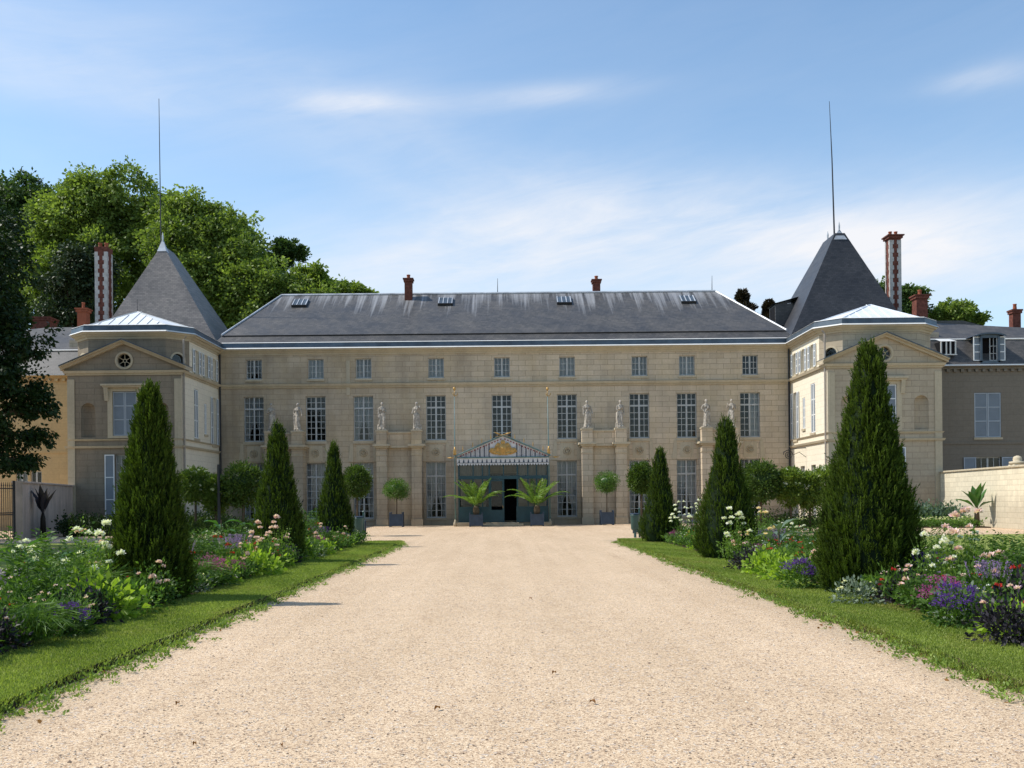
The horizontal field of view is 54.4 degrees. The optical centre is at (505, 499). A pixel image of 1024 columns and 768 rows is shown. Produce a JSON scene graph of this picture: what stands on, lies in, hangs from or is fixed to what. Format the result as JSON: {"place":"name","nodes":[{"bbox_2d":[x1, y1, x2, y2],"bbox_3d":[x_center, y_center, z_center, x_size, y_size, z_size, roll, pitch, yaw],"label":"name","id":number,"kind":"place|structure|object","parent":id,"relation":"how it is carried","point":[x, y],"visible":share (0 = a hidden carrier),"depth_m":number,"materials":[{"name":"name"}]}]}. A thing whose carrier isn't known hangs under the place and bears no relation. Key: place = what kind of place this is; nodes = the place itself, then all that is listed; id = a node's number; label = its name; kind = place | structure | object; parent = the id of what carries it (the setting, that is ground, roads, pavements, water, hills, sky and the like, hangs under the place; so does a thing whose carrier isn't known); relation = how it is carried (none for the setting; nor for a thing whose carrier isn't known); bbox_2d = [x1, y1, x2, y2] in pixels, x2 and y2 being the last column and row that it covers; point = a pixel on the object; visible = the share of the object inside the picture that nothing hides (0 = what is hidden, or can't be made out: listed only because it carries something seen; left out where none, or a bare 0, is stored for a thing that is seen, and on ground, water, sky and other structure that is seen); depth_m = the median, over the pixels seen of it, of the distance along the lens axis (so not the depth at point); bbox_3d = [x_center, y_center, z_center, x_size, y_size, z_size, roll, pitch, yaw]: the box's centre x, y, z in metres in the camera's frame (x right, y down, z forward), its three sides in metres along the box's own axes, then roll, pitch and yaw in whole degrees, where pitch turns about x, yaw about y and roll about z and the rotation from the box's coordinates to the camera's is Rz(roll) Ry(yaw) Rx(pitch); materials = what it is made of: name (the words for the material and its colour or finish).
{"place":"outdoors","nodes":[
{"label":"outdoors","id":0,"kind":"place"},
{"bbox_2d":[0,166,56,328],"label":"plane tree","id":1,"kind":"object","parent":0,"point":[15,200],"visible":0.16,"depth_m":94.07,"materials":[{"name":"green plant"}]},
{"bbox_2d":[27,237,124,326],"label":"cedar tree","id":2,"kind":"object","parent":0,"point":[73,275],"visible":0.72,"depth_m":78.74,"materials":[{"name":"green plant"}]},
{"bbox_2d":[7,155,164,323],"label":"plane tree","id":3,"kind":"object","parent":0,"point":[79,206],"visible":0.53,"depth_m":89.00,"materials":[{"name":"green plant"}]},
{"bbox_2d":[0,540,405,715],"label":"lawn","id":4,"kind":"structure","parent":0,"point":[52,545],"depth_m":12.03,"materials":[{"name":"plant"}]},
{"bbox_2d":[1,542,362,652],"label":"flower bed","id":5,"kind":"object","parent":4,"relation":"on","point":[18,645],"visible":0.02,"depth_m":12.74,"materials":[{"name":"soil"}]},
{"bbox_2d":[0,595,33,654],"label":"dark leaved plant","id":6,"kind":"object","parent":5,"relation":"on","point":[4,628],"visible":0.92,"depth_m":9.82,"materials":[{"name":"plant"}]},
{"bbox_2d":[0,571,46,611],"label":"flowering plant","id":7,"kind":"object","parent":5,"relation":"on","point":[10,592],"visible":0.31,"depth_m":11.51,"materials":[{"name":"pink plant"}]},
{"bbox_2d":[0,525,88,603],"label":"tall leafy plant","id":8,"kind":"object","parent":5,"relation":"on","point":[44,564],"visible":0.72,"depth_m":12.16,"materials":[{"name":"green plant"}]},
{"bbox_2d":[0,589,92,642],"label":"grassy plant","id":9,"kind":"object","parent":5,"relation":"on","point":[40,626],"visible":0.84,"depth_m":10.28,"materials":[{"name":"green plant"}]},
{"bbox_2d":[34,598,101,637],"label":"purple flower clump","id":10,"kind":"object","parent":5,"relation":"on","point":[86,616],"visible":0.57,"depth_m":11.02,"materials":[{"name":"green plant"}]},
{"bbox_2d":[32,572,106,631],"bbox_3d":[-5.059,1.175,11.400,0.920,0.724,0.876,-1,0,3],"label":"flowering plant","id":11,"kind":"object","parent":5,"relation":"on","point":[70,596],"visible":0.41,"depth_m":11.40,"materials":[{"name":"green plant"}]},
{"bbox_2d":[54,576,124,624],"bbox_3d":[-5.119,1.236,12.000,1.035,0.624,0.931,-1,0,-13],"label":"dark leaved plant","id":12,"kind":"object","parent":5,"relation":"on","point":[97,621],"visible":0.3,"depth_m":12.07,"materials":[{"name":"plant"}]},
{"bbox_2d":[60,517,125,581],"bbox_3d":[-5.952,0.879,14.291,1.112,1.331,0.931,-1,0,-37],"label":"rose bush","id":13,"kind":"object","parent":5,"relation":"on","point":[105,544],"visible":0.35,"depth_m":14.34,"materials":[{"name":"white plant"}]},
{"bbox_2d":[60,563,152,621],"bbox_3d":[-5.005,1.200,12.726,1.227,0.812,1.355,-1,0,45],"label":"lime foliage plant","id":14,"kind":"object","parent":5,"relation":"on","point":[130,602],"visible":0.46,"depth_m":12.61,"materials":[{"name":"green plant"}]},
{"bbox_2d":[105,378,199,599],"bbox_3d":[-5.436,-0.160,15.199,1.518,3.424,1.558,-1,0,0],"label":"clipped conifer","id":15,"kind":"object","parent":5,"relation":"on","point":[148,522],"visible":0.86,"depth_m":14.91,"materials":[{"name":"green plant"}]},
{"bbox_2d":[133,557,189,605],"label":"flowering plant","id":16,"kind":"object","parent":5,"relation":"on","point":[172,585],"visible":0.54,"depth_m":14.21,"materials":[{"name":"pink plant"}]},
{"bbox_2d":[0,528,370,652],"bbox_3d":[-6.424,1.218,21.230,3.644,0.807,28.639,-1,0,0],"label":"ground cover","id":17,"kind":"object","parent":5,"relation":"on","point":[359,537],"visible":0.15,"depth_m":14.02,"materials":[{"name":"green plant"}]},
{"bbox_2d":[186,525,226,558],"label":"tall leafy plant","id":18,"kind":"object","parent":5,"relation":"on","point":[208,545],"visible":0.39,"depth_m":19.29,"materials":[{"name":"green plant"}]},
{"bbox_2d":[237,541,290,575],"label":"lime foliage plant","id":19,"kind":"object","parent":5,"relation":"on","point":[260,556],"visible":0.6,"depth_m":19.92,"materials":[{"name":"green plant"}]},
{"bbox_2d":[248,418,307,560],"bbox_3d":[-5.564,-0.233,24.270,1.462,3.572,1.612,-1,0,0],"label":"clipped conifer","id":20,"kind":"object","parent":5,"relation":"on","point":[277,492],"visible":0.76,"depth_m":24.05,"materials":[{"name":"green plant"}]},
{"bbox_2d":[313,440,355,534],"bbox_3d":[-5.762,-0.256,33.552,1.393,3.621,1.555,-1,0,0],"label":"clipped conifer","id":21,"kind":"object","parent":5,"relation":"on","point":[335,510],"visible":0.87,"depth_m":33.24,"materials":[{"name":"green plant"}]},
{"bbox_2d":[131,184,285,328],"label":"plane tree","id":22,"kind":"object","parent":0,"point":[210,245],"visible":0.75,"depth_m":84.51,"materials":[{"name":"green plant"}]},
{"bbox_2d":[208,252,342,328],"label":"plane tree","id":23,"kind":"object","parent":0,"point":[269,285],"visible":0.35,"depth_m":82.28,"materials":[{"name":"green plant"}]},
{"bbox_2d":[271,235,311,270],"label":"pine tree","id":24,"kind":"object","parent":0,"point":[290,249],"visible":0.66,"depth_m":89.34,"materials":[{"name":"green plant"}]},
{"bbox_2d":[288,258,339,293],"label":"feathery tree","id":25,"kind":"object","parent":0,"point":[316,269],"visible":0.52,"depth_m":85.02,"materials":[{"name":"green plant"}]},
{"bbox_2d":[327,274,379,293],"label":"feathery tree","id":26,"kind":"object","parent":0,"point":[352,286],"visible":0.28,"depth_m":88.89,"materials":[{"name":"green plant"}]},
{"bbox_2d":[0,523,1023,767],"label":"gravel path","id":27,"kind":"structure","parent":0,"point":[450,563],"depth_m":8.37,"materials":[{"name":"beige gravel"}]},
{"bbox_2d":[0,481,15,538],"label":"iron gate","id":28,"kind":"structure","parent":27,"relation":"on","point":[13,514],"depth_m":43.89,"materials":[{"name":"metal"}]},
{"bbox_2d":[0,192,68,478],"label":"overhanging tree","id":29,"kind":"object","parent":27,"relation":"on","point":[17,343],"visible":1,"depth_m":39.20,"materials":[{"name":"green plant"}]},
{"bbox_2d":[0,316,77,530],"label":"service building","id":30,"kind":"structure","parent":27,"relation":"on","point":[55,470],"depth_m":58.50,"materials":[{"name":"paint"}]},
{"bbox_2d":[11,481,73,538],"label":"garden wall","id":31,"kind":"structure","parent":27,"relation":"on","point":[28,513],"depth_m":46.96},
{"bbox_2d":[31,485,56,537],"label":"banana plant","id":32,"kind":"object","parent":27,"relation":"on","point":[42,500],"visible":0.98,"depth_m":45.90,"materials":[{"name":"black plant"}]},
{"bbox_2d":[63,528,253,536],"bbox_3d":[-16.659,1.683,53.105,12.516,0.070,9.628,-1,0,-15],"label":"flower bed","id":33,"kind":"object","parent":27,"relation":"on","point":[105,535],"visible":0.14,"depth_m":47.33,"materials":[{"name":"soil"}]},
{"bbox_2d":[49,507,234,536],"bbox_3d":[-17.622,1.067,48.768,8.711,1.585,3.320,-1,0,-21],"label":"shade planting","id":34,"kind":"object","parent":33,"relation":"on","point":[63,526],"visible":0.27,"depth_m":47.26,"materials":[{"name":"green plant"}]},
{"bbox_2d":[179,464,210,534],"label":"standard tree","id":35,"kind":"object","parent":27,"relation":"on","point":[192,477],"visible":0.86,"depth_m":42.62,"materials":[{"name":"green plant"}]},
{"bbox_2d":[0,542,408,732],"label":"weeds","id":36,"kind":"object","parent":27,"relation":"on","point":[221,623],"visible":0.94,"depth_m":9.94,"materials":[{"name":"green plant"}]},
{"bbox_2d":[200,473,231,529],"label":"standard tree","id":37,"kind":"object","parent":27,"relation":"on","point":[210,500],"visible":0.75,"depth_m":42.67,"materials":[{"name":"green plant"}]},
{"bbox_2d":[185,511,254,537],"bbox_3d":[-13.251,1.114,43.340,5.105,1.327,1.845,-1,0,0],"label":"planting","id":38,"kind":"object","parent":27,"relation":"on","point":[201,522],"visible":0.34,"depth_m":43.06,"materials":[{"name":"green plant"}]},
{"bbox_2d":[220,457,262,534],"bbox_3d":[-11.338,-0.110,43.003,2.204,3.535,2.180,-1,0,0],"label":"standard tree","id":39,"kind":"object","parent":27,"relation":"on","point":[241,488],"visible":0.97,"depth_m":42.57,"materials":[{"name":"green plant"}]},
{"bbox_2d":[342,464,373,534],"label":"potted ball tree","id":40,"kind":"object","parent":27,"relation":"on","point":[357,477],"visible":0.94,"depth_m":43.74,"materials":[{"name":"green plant"}]},
{"bbox_2d":[382,477,410,526],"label":"potted ball tree","id":41,"kind":"object","parent":27,"relation":"on","point":[396,490],"visible":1,"depth_m":58.63,"materials":[{"name":"green plant"}]},
{"bbox_2d":[442,478,504,526],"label":"potted palm","id":42,"kind":"object","parent":27,"relation":"on","point":[476,519],"visible":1,"depth_m":57.56,"materials":[{"name":"plant"}]},
{"bbox_2d":[448,387,557,526],"bbox_3d":[-0.155,-2.574,60.100,6.658,8.251,3.640,-1,0,0],"label":"entrance canopy","id":43,"kind":"object","parent":27,"relation":"on","point":[475,462],"visible":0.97,"depth_m":58.92,"materials":[{"name":"metal"}]},
{"bbox_2d":[58,101,950,526],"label":"country mansion","id":44,"kind":"structure","parent":27,"relation":"on","point":[342,367],"depth_m":62.00,"materials":[{"name":"stone"}]},
{"bbox_2d":[104,455,126,517],"bbox_3d":[-20.956,-0.484,55.017,2.224,4.027,0.394,-1,0,0],"label":"window","id":45,"kind":"structure","parent":44,"relation":"in","point":[108,459],"depth_m":54.85,"materials":[{"name":"paint"}]},
{"bbox_2d":[111,392,135,437],"bbox_3d":[-20.995,-4.684,54.970,1.440,2.567,0.280,-1,0,0],"label":"window","id":46,"kind":"structure","parent":44,"relation":"in","point":[123,402],"depth_m":54.94,"materials":[{"name":"paint"}]},
{"bbox_2d":[243,397,264,443],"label":"window","id":47,"kind":"structure","parent":44,"relation":"in","point":[251,417],"depth_m":62.29,"materials":[{"name":"paint"}]},
{"bbox_2d":[307,359,324,380],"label":"window","id":48,"kind":"structure","parent":44,"relation":"in","point":[316,366],"depth_m":62.15,"materials":[{"name":"glass"}]},
{"bbox_2d":[305,397,326,442],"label":"window","id":49,"kind":"structure","parent":44,"relation":"in","point":[308,441],"depth_m":62.15,"materials":[{"name":"paint"}]},
{"bbox_2d":[307,463,325,519],"bbox_3d":[-11.816,-0.471,62.162,1.360,3.627,0.464,-1,0,0],"label":"window","id":50,"kind":"structure","parent":44,"relation":"in","point":[312,491],"depth_m":62.35,"materials":[{"name":"glass"}]},
{"bbox_2d":[353,396,374,442],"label":"window","id":51,"kind":"structure","parent":44,"relation":"in","point":[363,405],"depth_m":62.29,"materials":[{"name":"glass"}]},
{"bbox_2d":[354,463,374,520],"bbox_3d":[-8.843,-0.500,62.162,1.360,3.627,0.464,-1,0,0],"label":"window","id":52,"kind":"structure","parent":44,"relation":"in","point":[370,496],"depth_m":62.35,"materials":[{"name":"paint"}]},
{"bbox_2d":[427,358,444,379],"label":"window","id":53,"kind":"structure","parent":44,"relation":"in","point":[435,365],"depth_m":62.26,"materials":[{"name":"paint"}]},
{"bbox_2d":[425,395,446,441],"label":"window","id":54,"kind":"structure","parent":44,"relation":"in","point":[427,440],"depth_m":62.15,"materials":[{"name":"paint"}]},
{"bbox_2d":[425,462,446,519],"bbox_3d":[-4.327,-0.542,62.162,1.360,3.627,0.464,-1,0,0],"label":"window","id":55,"kind":"structure","parent":44,"relation":"in","point":[435,471],"depth_m":62.35,"materials":[{"name":"glass"}]},
{"bbox_2d":[493,358,510,378],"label":"window","id":56,"kind":"structure","parent":44,"relation":"in","point":[501,366],"depth_m":62.22,"materials":[{"name":"paint"}]},
{"bbox_2d":[558,357,575,378],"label":"window","id":57,"kind":"structure","parent":44,"relation":"in","point":[566,364],"depth_m":62.26,"materials":[{"name":"glass"}]},
{"bbox_2d":[556,394,577,440],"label":"window","id":58,"kind":"structure","parent":44,"relation":"in","point":[558,439],"depth_m":62.15,"materials":[{"name":"paint"}]},
{"bbox_2d":[557,461,577,518],"bbox_3d":[3.835,-0.620,62.162,1.360,3.627,0.464,-1,0,0],"label":"window","id":59,"kind":"structure","parent":44,"relation":"in","point":[566,470],"depth_m":62.35,"materials":[{"name":"paint"}]},
{"bbox_2d":[676,393,697,439],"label":"window","id":60,"kind":"structure","parent":44,"relation":"in","point":[678,438],"depth_m":62.15,"materials":[{"name":"paint"}]},
{"bbox_2d":[677,460,696,517],"bbox_3d":[11.296,-0.691,62.162,1.360,3.627,0.464,-1,0,0],"label":"window","id":61,"kind":"structure","parent":44,"relation":"in","point":[686,469],"depth_m":62.35,"materials":[{"name":"paint"}]},
{"bbox_2d":[739,392,761,438],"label":"window","id":62,"kind":"structure","parent":44,"relation":"in","point":[753,398],"depth_m":62.18,"materials":[{"name":"paint"}]},
{"bbox_2d":[505,477,569,525],"bbox_3d":[1.794,0.119,58.003,3.482,2.827,3.535,-1,0,35],"label":"potted palm","id":63,"kind":"object","parent":27,"relation":"on","point":[536,517],"visible":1,"depth_m":57.56,"materials":[{"name":"plant"}]},
{"bbox_2d":[593,470,620,524],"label":"potted ball tree","id":64,"kind":"object","parent":27,"relation":"on","point":[606,481],"visible":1,"depth_m":58.63,"materials":[{"name":"green plant"}]},
{"bbox_2d":[625,458,652,532],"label":"potted ball tree","id":65,"kind":"object","parent":27,"relation":"on","point":[638,477],"visible":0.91,"depth_m":43.69,"materials":[{"name":"green plant"}]},
{"bbox_2d":[742,458,783,523],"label":"standard tree","id":66,"kind":"object","parent":27,"relation":"on","point":[763,476],"visible":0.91,"depth_m":42.58,"materials":[{"name":"green plant"}]},
{"bbox_2d":[754,507,819,532],"bbox_3d":[13.037,0.843,43.280,5.628,1.352,1.948,-1,0,0],"label":"planting","id":67,"kind":"object","parent":27,"relation":"on","point":[785,516],"visible":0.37,"depth_m":43.11,"materials":[{"name":"green plant"}]},
{"bbox_2d":[776,465,808,527],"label":"standard tree","id":68,"kind":"object","parent":27,"relation":"on","point":[791,483],"visible":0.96,"depth_m":42.64,"materials":[{"name":"green plant"}]},
{"bbox_2d":[798,469,826,532],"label":"standard tree","id":69,"kind":"object","parent":27,"relation":"on","point":[811,482],"visible":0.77,"depth_m":42.62,"materials":[{"name":"green plant"}]},
{"bbox_2d":[611,541,1023,704],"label":"weeds","id":70,"kind":"object","parent":27,"relation":"on","point":[938,663],"visible":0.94,"depth_m":10.59,"materials":[{"name":"green plant"}]},
{"bbox_2d":[765,524,990,527],"bbox_3d":[17.542,1.358,53.392,14.500,0.070,8.282,-1,0,20],"label":"flower bed","id":71,"kind":"object","parent":27,"relation":"on","point":[939,527],"visible":0.08,"depth_m":47.67,"materials":[{"name":"soil"}]},
{"bbox_2d":[914,498,969,525],"bbox_3d":[19.841,0.653,50.718,7.270,1.786,3.272,-1,0,20],"label":"hosta planting","id":72,"kind":"object","parent":71,"relation":"on","point":[929,509],"visible":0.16,"depth_m":49.54,"materials":[{"name":"green plant"}]},
{"bbox_2d":[955,482,992,526],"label":"banana plant","id":73,"kind":"object","parent":71,"relation":"on","point":[975,496],"visible":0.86,"depth_m":47.49,"materials":[{"name":"green plant"}]},
{"bbox_2d":[930,304,1023,470],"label":"service building","id":74,"kind":"structure","parent":27,"relation":"on","point":[982,369],"depth_m":58.50,"materials":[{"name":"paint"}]},
{"bbox_2d":[974,393,1002,439],"bbox_3d":[28.327,-4.916,58.550,1.687,2.759,0.240,-1,0,0],"label":"window","id":75,"kind":"structure","parent":74,"relation":"in","point":[987,406],"depth_m":58.53,"materials":[{"name":"paint"}]},
{"bbox_2d":[939,465,1023,529],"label":"garden wall","id":76,"kind":"structure","parent":27,"relation":"on","point":[1004,487],"depth_m":47.55,"materials":[{"name":"stone"}]},
{"bbox_2d":[0,0,1023,327],"label":"sky","id":77,"kind":"structure","parent":0,"point":[448,145],"materials":[{"name":"blue"}]},
{"bbox_2d":[617,534,1023,695],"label":"lawn","id":78,"kind":"structure","parent":0,"point":[982,536],"depth_m":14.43,"materials":[{"name":"plant"}]},
{"bbox_2d":[769,555,821,588],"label":"purple flower clump","id":79,"kind":"object","parent":78,"relation":"on","point":[798,570],"visible":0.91,"depth_m":15.91,"materials":[{"name":"green plant"}]},
{"bbox_2d":[669,541,1021,635],"bbox_3d":[6.888,1.336,21.300,3.450,0.120,28.600,-1,0,0],"label":"flower bed","id":80,"kind":"object","parent":78,"relation":"on","point":[916,608],"visible":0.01,"depth_m":13.73,"materials":[{"name":"soil"}]},
{"bbox_2d":[637,444,684,541],"bbox_3d":[5.200,-0.209,33.488,1.600,3.319,1.437,-1,0,0],"label":"clipped conifer","id":81,"kind":"object","parent":80,"relation":"on","point":[659,507],"visible":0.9,"depth_m":33.19,"materials":[{"name":"green plant"}]},
{"bbox_2d":[687,413,764,558],"bbox_3d":[5.366,-0.346,24.288,1.843,3.591,1.615,-1,0,0],"label":"clipped conifer","id":82,"kind":"object","parent":80,"relation":"on","point":[726,482],"visible":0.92,"depth_m":23.98,"materials":[{"name":"green plant"}]},
{"bbox_2d":[715,506,757,560],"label":"rose bush","id":83,"kind":"object","parent":80,"relation":"on","point":[726,532],"visible":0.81,"depth_m":22.55,"materials":[{"name":"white plant"}]},
{"bbox_2d":[732,542,787,573],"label":"lime foliage plant","id":84,"kind":"object","parent":80,"relation":"on","point":[759,559],"visible":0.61,"depth_m":18.96,"materials":[{"name":"green plant"}]},
{"bbox_2d":[756,548,810,580],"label":"lime foliage plant","id":85,"kind":"object","parent":80,"relation":"on","point":[774,566],"visible":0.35,"depth_m":17.65,"materials":[{"name":"green plant"}]},
{"bbox_2d":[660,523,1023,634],"bbox_3d":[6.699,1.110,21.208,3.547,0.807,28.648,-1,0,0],"label":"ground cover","id":86,"kind":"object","parent":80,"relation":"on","point":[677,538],"visible":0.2,"depth_m":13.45,"materials":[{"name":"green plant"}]},
{"bbox_2d":[807,336,929,594],"bbox_3d":[5.560,-0.528,15.187,1.839,3.950,1.790,-1,0,0],"label":"clipped conifer","id":87,"kind":"object","parent":80,"relation":"on","point":[869,517],"visible":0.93,"depth_m":14.84,"materials":[{"name":"green plant"}]},
{"bbox_2d":[869,567,922,602],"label":"dark leaved plant","id":88,"kind":"object","parent":80,"relation":"on","point":[881,591],"visible":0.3,"depth_m":13.61,"materials":[{"name":"green plant"}]},
{"bbox_2d":[885,560,943,608],"bbox_3d":[5.377,1.115,12.956,0.763,0.646,0.761,-1,0,-11],"label":"flowering plant","id":89,"kind":"object","parent":80,"relation":"on","point":[903,586],"visible":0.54,"depth_m":12.95,"materials":[{"name":"green plant"}]},
{"bbox_2d":[904,529,957,582],"bbox_3d":[6.012,0.903,13.990,0.698,1.028,0.834,-1,0,-16],"label":"rose bush","id":90,"kind":"object","parent":80,"relation":"on","point":[932,565],"visible":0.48,"depth_m":13.99,"materials":[{"name":"green plant"}]},
{"bbox_2d":[907,572,967,613],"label":"purple flower clump","id":91,"kind":"object","parent":80,"relation":"on","point":[927,587],"visible":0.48,"depth_m":12.27,"materials":[{"name":"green plant"}]},
{"bbox_2d":[926,505,1005,577],"bbox_3d":[6.564,0.735,14.153,1.133,1.375,1.020,-1,0,17],"label":"rose bush","id":92,"kind":"object","parent":80,"relation":"on","point":[956,546],"visible":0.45,"depth_m":14.10,"materials":[{"name":"green plant"}]},
{"bbox_2d":[953,547,1013,585],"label":"flowering plant","id":93,"kind":"object","parent":80,"relation":"on","point":[974,567],"visible":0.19,"depth_m":13.10,"materials":[{"name":"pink plant"}]},
{"bbox_2d":[964,560,1013,593],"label":"salvia clump","id":94,"kind":"object","parent":80,"relation":"on","point":[988,573],"visible":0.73,"depth_m":12.49,"materials":[{"name":"purple plant"}]},
{"bbox_2d":[993,532,1023,579],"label":"tall leafy plant","id":95,"kind":"object","parent":80,"relation":"on","point":[1020,561],"visible":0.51,"depth_m":12.90,"materials":[{"name":"green plant"}]},
{"bbox_2d":[825,574,889,604],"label":"silver leaved plant","id":96,"kind":"object","parent":78,"relation":"on","point":[864,591],"visible":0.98,"depth_m":13.62,"materials":[{"name":"green plant"}]},
{"bbox_2d":[919,578,993,629],"bbox_3d":[5.085,1.156,11.127,0.872,0.598,0.877,-1,0,22],"label":"purple flower clump","id":97,"kind":"object","parent":78,"relation":"on","point":[957,596],"visible":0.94,"depth_m":11.07,"materials":[{"name":"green plant"}]},
{"bbox_2d":[960,577,1023,646],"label":"dark leaved plant","id":98,"kind":"object","parent":78,"relation":"on","point":[993,617],"visible":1,"depth_m":9.78,"materials":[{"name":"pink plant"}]},
{"bbox_2d":[876,275,933,314],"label":"plane tree","id":99,"kind":"object","parent":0,"point":[908,290],"visible":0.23,"depth_m":83.00,"materials":[{"name":"green plant"}]},
{"bbox_2d":[928,296,992,325],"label":"plane tree","id":100,"kind":"object","parent":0,"point":[958,310],"visible":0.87,"depth_m":83.06,"materials":[{"name":"green plant"}]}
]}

